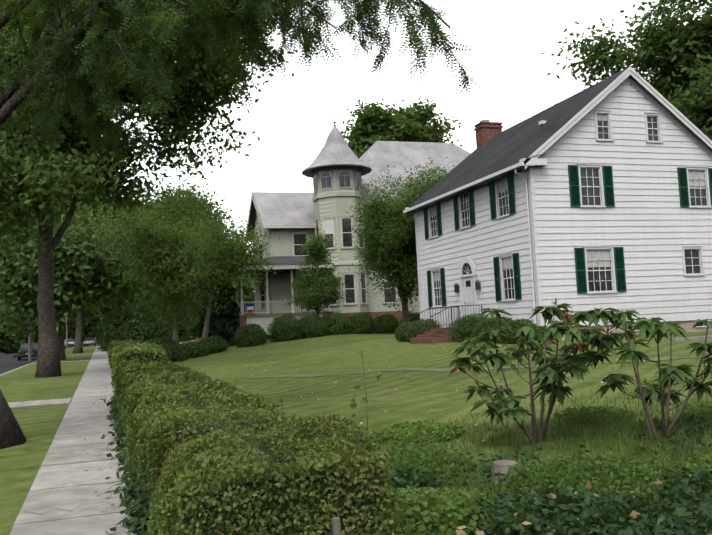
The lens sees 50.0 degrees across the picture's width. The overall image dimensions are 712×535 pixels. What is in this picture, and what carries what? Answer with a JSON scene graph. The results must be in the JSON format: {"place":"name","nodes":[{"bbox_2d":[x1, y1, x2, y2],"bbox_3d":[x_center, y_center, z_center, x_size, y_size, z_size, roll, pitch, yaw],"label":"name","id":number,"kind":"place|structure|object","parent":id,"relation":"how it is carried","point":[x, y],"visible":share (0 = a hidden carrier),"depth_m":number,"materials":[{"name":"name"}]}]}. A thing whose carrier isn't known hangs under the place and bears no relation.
{"place":"outdoors","nodes":[
{"label":"outdoors","id":0,"kind":"place"},
{"bbox_2d":[0,305,35,353],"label":"understorey","id":1,"kind":"object","parent":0,"point":[6,346],"depth_m":99.21,"materials":[{"name":"green plant"}]},
{"bbox_2d":[0,346,73,373],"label":"street","id":2,"kind":"structure","parent":0,"point":[8,362],"depth_m":58.81,"materials":[{"name":"grey asphalt"}]},
{"bbox_2d":[16,342,37,360],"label":"car","id":3,"kind":"object","parent":2,"relation":"on","point":[22,351],"visible":0.58,"depth_m":62.45,"materials":[{"name":"black paint"}]},
{"bbox_2d":[0,347,72,375],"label":"street kerb","id":4,"kind":"structure","parent":2,"relation":"on","point":[19,367],"depth_m":42.74,"materials":[{"name":"concrete"}]},
{"bbox_2d":[64,339,74,346],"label":"white car","id":5,"kind":"object","parent":2,"relation":"on","point":[71,342],"visible":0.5,"depth_m":138.81,"materials":[{"name":"white paint"}]},
{"bbox_2d":[83,337,99,346],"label":"car","id":6,"kind":"object","parent":2,"relation":"on","point":[89,341],"visible":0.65,"depth_m":118.86,"materials":[{"name":"grey paint"}]},
{"bbox_2d":[23,309,68,341],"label":"understorey","id":7,"kind":"object","parent":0,"point":[36,328],"depth_m":125.18,"materials":[{"name":"green plant"}]},
{"bbox_2d":[8,346,137,534],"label":"sidewalk","id":8,"kind":"structure","parent":0,"point":[57,501],"depth_m":8.50,"materials":[{"name":"concrete"}]},
{"bbox_2d":[44,371,141,534],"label":"fallen leaves","id":9,"kind":"object","parent":8,"relation":"on","point":[108,463],"visible":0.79,"depth_m":9.06,"materials":[{"name":"green plant"}]},
{"bbox_2d":[64,310,102,341],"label":"understorey","id":10,"kind":"object","parent":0,"point":[89,325],"depth_m":166.92,"materials":[{"name":"green plant"}]},
{"bbox_2d":[0,330,711,534],"bbox_3d":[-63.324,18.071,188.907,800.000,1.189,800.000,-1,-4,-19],"label":"lawn","id":11,"kind":"structure","parent":0,"point":[422,396],"depth_m":15.61,"materials":[{"name":"green plant"}]},
{"bbox_2d":[28,302,67,360],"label":"utility pole","id":12,"kind":"object","parent":11,"relation":"on","point":[29,349],"visible":0.33,"depth_m":55.12,"materials":[{"name":"grey wood"}]},
{"bbox_2d":[3,297,142,323],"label":"street tree","id":13,"kind":"object","parent":11,"relation":"on","point":[96,311],"depth_m":121.65,"materials":[{"name":"green plant"}]},
{"bbox_2d":[0,192,168,359],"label":"street tree","id":14,"kind":"object","parent":11,"relation":"on","point":[78,272],"depth_m":49.49,"materials":[{"name":"green plant"}]},
{"bbox_2d":[71,204,161,346],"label":"lawn tree","id":15,"kind":"object","parent":11,"relation":"on","point":[127,302],"depth_m":89.50,"materials":[{"name":"green plant"}]},
{"bbox_2d":[41,172,218,353],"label":"street tree","id":16,"kind":"object","parent":11,"relation":"on","point":[94,210],"depth_m":73.47,"materials":[{"name":"green plant"}]},
{"bbox_2d":[93,304,171,350],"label":"understorey","id":17,"kind":"object","parent":11,"relation":"on","point":[107,327],"depth_m":74.67,"materials":[{"name":"green plant"}]},
{"bbox_2d":[98,395,172,534],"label":"ivy hedge","id":18,"kind":"object","parent":11,"relation":"on","point":[136,522],"visible":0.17,"depth_m":6.98,"materials":[{"name":"green plant"}]},
{"bbox_2d":[107,339,168,380],"bbox_3d":[-9.312,3.672,31.256,1.651,1.421,22.753,-1,-4,-19],"label":"hedge","id":19,"kind":"object","parent":11,"relation":"on","point":[118,351],"depth_m":21.06,"materials":[{"name":"green plant"}]},
{"bbox_2d":[0,0,297,377],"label":"tree","id":20,"kind":"object","parent":11,"relation":"on","point":[201,96],"depth_m":31.20,"materials":[{"name":"green plant"}]},
{"bbox_2d":[146,337,179,345],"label":"shrub","id":21,"kind":"object","parent":11,"relation":"on","point":[162,340],"depth_m":49.96,"materials":[{"name":"green plant"}]},
{"bbox_2d":[128,298,198,341],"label":"understorey","id":22,"kind":"object","parent":11,"relation":"on","point":[186,336],"depth_m":79.86,"materials":[{"name":"green plant"}]},
{"bbox_2d":[73,279,254,326],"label":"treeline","id":23,"kind":"object","parent":11,"relation":"on","point":[248,294],"depth_m":190.81,"materials":[{"name":"green plant"}]},
{"bbox_2d":[83,170,247,342],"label":"lawn tree","id":24,"kind":"object","parent":11,"relation":"on","point":[190,209],"depth_m":67.01,"materials":[{"name":"green plant"}]},
{"bbox_2d":[158,343,190,361],"bbox_3d":[-9.954,4.474,39.118,2.941,1.174,2.945,-1,-4,-19],"label":"shrub","id":25,"kind":"object","parent":11,"relation":"on","point":[178,352],"depth_m":38.71,"materials":[{"name":"green plant"}]},
{"bbox_2d":[141,191,226,298],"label":"tree","id":26,"kind":"object","parent":11,"relation":"on","point":[156,208],"depth_m":107.01,"materials":[{"name":"green plant"}]},
{"bbox_2d":[83,201,286,339],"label":"leaning tree","id":27,"kind":"object","parent":11,"relation":"on","point":[151,261],"depth_m":46.51,"materials":[{"name":"green plant"}]},
{"bbox_2d":[177,341,209,358],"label":"shrub","id":28,"kind":"object","parent":11,"relation":"on","point":[196,346],"depth_m":41.54,"materials":[{"name":"green plant"}]},
{"bbox_2d":[154,176,242,335],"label":"lawn tree","id":29,"kind":"object","parent":11,"relation":"on","point":[207,202],"depth_m":90.23,"materials":[{"name":"green plant"}]},
{"bbox_2d":[198,335,228,353],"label":"shrub","id":30,"kind":"object","parent":11,"relation":"on","point":[216,340],"depth_m":43.01,"materials":[{"name":"green plant"}]},
{"bbox_2d":[191,234,239,346],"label":"evergreen tree","id":31,"kind":"object","parent":11,"relation":"on","point":[224,323],"depth_m":49.34,"materials":[{"name":"green plant"}]},
{"bbox_2d":[0,0,483,448],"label":"tree","id":32,"kind":"object","parent":11,"relation":"on","point":[159,30],"depth_m":12.02,"materials":[{"name":"green plant"}]},
{"bbox_2d":[233,323,267,347],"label":"shrub","id":33,"kind":"object","parent":11,"relation":"on","point":[241,342],"depth_m":44.21,"materials":[{"name":"green plant"}]},
{"bbox_2d":[110,360,402,534],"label":"hedge","id":34,"kind":"object","parent":11,"relation":"on","point":[174,491],"depth_m":4.33,"materials":[{"name":"green plant"}]},
{"bbox_2d":[126,364,358,488],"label":"hedge shoots","id":35,"kind":"object","parent":34,"relation":"on","point":[245,423],"visible":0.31,"depth_m":4.88,"materials":[{"name":"green plant"}]},
{"bbox_2d":[266,314,302,342],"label":"shrub","id":36,"kind":"object","parent":11,"relation":"on","point":[288,319],"depth_m":45.63,"materials":[{"name":"green plant"}]},
{"bbox_2d":[297,314,327,338],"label":"shrub","id":37,"kind":"object","parent":11,"relation":"on","point":[315,319],"depth_m":45.86,"materials":[{"name":"green plant"}]},
{"bbox_2d":[281,229,350,314],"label":"slim tree","id":38,"kind":"object","parent":11,"relation":"on","point":[308,284],"depth_m":47.70,"materials":[{"name":"green plant"}]},
{"bbox_2d":[320,312,350,334],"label":"shrub","id":39,"kind":"object","parent":11,"relation":"on","point":[336,316],"depth_m":46.76,"materials":[{"name":"green plant"}]},
{"bbox_2d":[213,115,470,335],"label":"victorian house","id":40,"kind":"structure","parent":11,"relation":"on","point":[337,169],"depth_m":53.30,"materials":[{"name":"beige"}]},
{"bbox_2d":[344,312,374,333],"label":"shrub","id":41,"kind":"object","parent":11,"relation":"on","point":[363,317],"depth_m":47.11,"materials":[{"name":"green plant"}]},
{"bbox_2d":[372,313,399,333],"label":"shrub","id":42,"kind":"object","parent":11,"relation":"on","point":[379,321],"depth_m":47.22,"materials":[{"name":"green plant"}]},
{"bbox_2d":[318,438,473,484],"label":"plants","id":43,"kind":"object","parent":11,"relation":"on","point":[430,449],"visible":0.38,"depth_m":7.90,"materials":[{"name":"green plant"}]},
{"bbox_2d":[337,157,454,323],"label":"tree","id":44,"kind":"object","parent":11,"relation":"on","point":[390,238],"depth_m":42.94,"materials":[{"name":"green plant"}]},
{"bbox_2d":[363,464,441,497],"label":"plants","id":45,"kind":"object","parent":11,"relation":"on","point":[415,479],"visible":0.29,"depth_m":6.84,"materials":[{"name":"green plant"}]},
{"bbox_2d":[341,97,465,157],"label":"tree","id":46,"kind":"object","parent":11,"relation":"on","point":[372,125],"visible":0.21,"depth_m":88.99,"materials":[{"name":"green plant"}]},
{"bbox_2d":[395,320,414,341],"bbox_3d":[2.711,3.078,36.209,1.605,1.142,1.795,-1,-4,-19],"label":"bush","id":47,"kind":"object","parent":11,"relation":"on","point":[401,335],"depth_m":35.98,"materials":[{"name":"green plant"}]},
{"bbox_2d":[399,312,419,324],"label":"shrub","id":48,"kind":"object","parent":11,"relation":"on","point":[411,315],"depth_m":46.41,"materials":[{"name":"green plant"}]},
{"bbox_2d":[372,420,465,441],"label":"plants","id":49,"kind":"object","parent":11,"relation":"on","point":[424,429],"visible":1,"depth_m":9.78,"materials":[{"name":"green plant"}]},
{"bbox_2d":[406,319,442,339],"bbox_3d":[3.217,2.949,35.000,1.712,1.251,2.134,-1,-4,-19],"label":"bush","id":50,"kind":"object","parent":11,"relation":"on","point":[420,324],"depth_m":34.68,"materials":[{"name":"green plant"}]},
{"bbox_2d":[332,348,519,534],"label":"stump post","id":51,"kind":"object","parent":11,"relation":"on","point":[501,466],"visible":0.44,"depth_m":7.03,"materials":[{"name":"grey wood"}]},
{"bbox_2d":[349,351,381,407],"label":"sapling leaves","id":52,"kind":"object","parent":51,"relation":"attached to","point":[356,387],"visible":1,"depth_m":9.35,"materials":[{"name":"green plant"}]},
{"bbox_2d":[371,485,526,534],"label":"plants","id":53,"kind":"object","parent":11,"relation":"on","point":[449,505],"visible":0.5,"depth_m":5.40,"materials":[{"name":"green plant"}]},
{"bbox_2d":[447,313,487,341],"bbox_3d":[4.700,2.426,30.231,1.938,1.257,2.792,-1,-4,-19],"label":"bush","id":54,"kind":"object","parent":11,"relation":"on","point":[462,319],"depth_m":29.93,"materials":[{"name":"green plant"}]},
{"bbox_2d":[472,316,511,342],"bbox_3d":[5.328,2.372,28.662,1.825,1.136,2.227,-1,-4,-19],"label":"bush","id":55,"kind":"object","parent":11,"relation":"on","point":[491,320],"depth_m":28.47,"materials":[{"name":"green plant"}]},
{"bbox_2d":[501,318,538,343],"bbox_3d":[5.931,2.336,27.490,1.586,1.034,1.592,-1,-4,-19],"label":"bush","id":56,"kind":"object","parent":11,"relation":"on","point":[517,323],"depth_m":27.22,"materials":[{"name":"green plant"}]},
{"bbox_2d":[351,377,711,534],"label":"tall grass blades","id":57,"kind":"object","parent":11,"relation":"on","point":[567,436],"visible":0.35,"depth_m":8.25,"materials":[{"name":"green plant"}]},
{"bbox_2d":[448,303,616,442],"bbox_3d":[2.186,1.249,8.870,2.042,1.660,2.327,-1,-4,-19],"label":"shrub","id":58,"kind":"object","parent":11,"relation":"on","point":[547,373],"depth_m":8.70,"materials":[{"name":"green plant"}]},
{"bbox_2d":[449,297,592,388],"bbox_3d":[2.158,0.890,8.866,1.691,1.085,1.835,-1,-4,-19],"label":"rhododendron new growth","id":59,"kind":"object","parent":58,"relation":"attached to","point":[574,345],"visible":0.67,"depth_m":8.88,"materials":[{"name":"plant"}]},
{"bbox_2d":[388,413,711,534],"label":"ground cover","id":60,"kind":"object","parent":11,"relation":"on","point":[535,455],"visible":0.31,"depth_m":7.41,"materials":[{"name":"green plant"}]},
{"bbox_2d":[403,66,711,343],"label":"white house","id":61,"kind":"structure","parent":11,"relation":"on","point":[598,195],"depth_m":29.49,"materials":[{"name":"white wood"}]},
{"bbox_2d":[461,486,674,534],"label":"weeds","id":62,"kind":"object","parent":11,"relation":"on","point":[547,505],"visible":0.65,"depth_m":5.17,"materials":[{"name":"green plant"}]},
{"bbox_2d":[553,405,636,422],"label":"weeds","id":63,"kind":"object","parent":11,"relation":"on","point":[586,411],"visible":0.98,"depth_m":9.54,"materials":[{"name":"green plant"}]},
{"bbox_2d":[503,454,689,501],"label":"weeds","id":64,"kind":"object","parent":11,"relation":"on","point":[570,469],"visible":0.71,"depth_m":6.46,"materials":[{"name":"green plant"}]},
{"bbox_2d":[541,0,711,140],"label":"tree","id":65,"kind":"object","parent":11,"relation":"on","point":[673,55],"depth_m":47.64,"materials":[{"name":"green plant"}]},
{"bbox_2d":[551,500,711,534],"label":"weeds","id":66,"kind":"object","parent":11,"relation":"on","point":[684,519],"visible":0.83,"depth_m":4.71,"materials":[{"name":"green plant"}]},
{"bbox_2d":[404,474,711,534],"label":"dry leaves","id":67,"kind":"object","parent":66,"relation":"on","point":[587,485],"visible":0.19,"depth_m":4.83,"materials":[{"name":"brown plant"}]},
{"bbox_2d":[568,307,711,439],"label":"shrub","id":68,"kind":"object","parent":11,"relation":"on","point":[652,327],"depth_m":8.25,"materials":[{"name":"green plant"}]},
{"bbox_2d":[602,328,710,389],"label":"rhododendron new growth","id":69,"kind":"object","parent":68,"relation":"attached to","point":[607,331],"visible":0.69,"depth_m":8.41,"materials":[{"name":"plant"}]},
{"bbox_2d":[656,463,711,508],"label":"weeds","id":70,"kind":"object","parent":11,"relation":"on","point":[696,479],"visible":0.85,"depth_m":5.69,"materials":[{"name":"green plant"}]},
{"bbox_2d":[669,335,711,340],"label":"concrete strip","id":71,"kind":"object","parent":11,"relation":"on","point":[700,338],"visible":0.67,"depth_m":22.60,"materials":[{"name":"grey concrete"}]},
{"bbox_2d":[675,400,711,418],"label":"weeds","id":72,"kind":"object","parent":11,"relation":"on","point":[697,408],"visible":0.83,"depth_m":8.97,"materials":[{"name":"green plant"}]},
{"bbox_2d":[684,452,711,477],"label":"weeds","id":73,"kind":"object","parent":11,"relation":"on","point":[706,458],"visible":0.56,"depth_m":6.64,"materials":[{"name":"green plant"}]},
{"bbox_2d":[101,0,711,291],"label":"sky","id":74,"kind":"structure","parent":0,"point":[292,118],"materials":[{"name":"white"}]},
{"bbox_2d":[203,340,674,484],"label":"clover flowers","id":75,"kind":"object","parent":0,"point":[433,431],"visible":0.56,"depth_m":14.85,"materials":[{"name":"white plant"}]},
{"bbox_2d":[249,355,711,377],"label":"gravel path","id":76,"kind":"structure","parent":0,"point":[444,369],"depth_m":19.17,"materials":[{"name":"gravel"}]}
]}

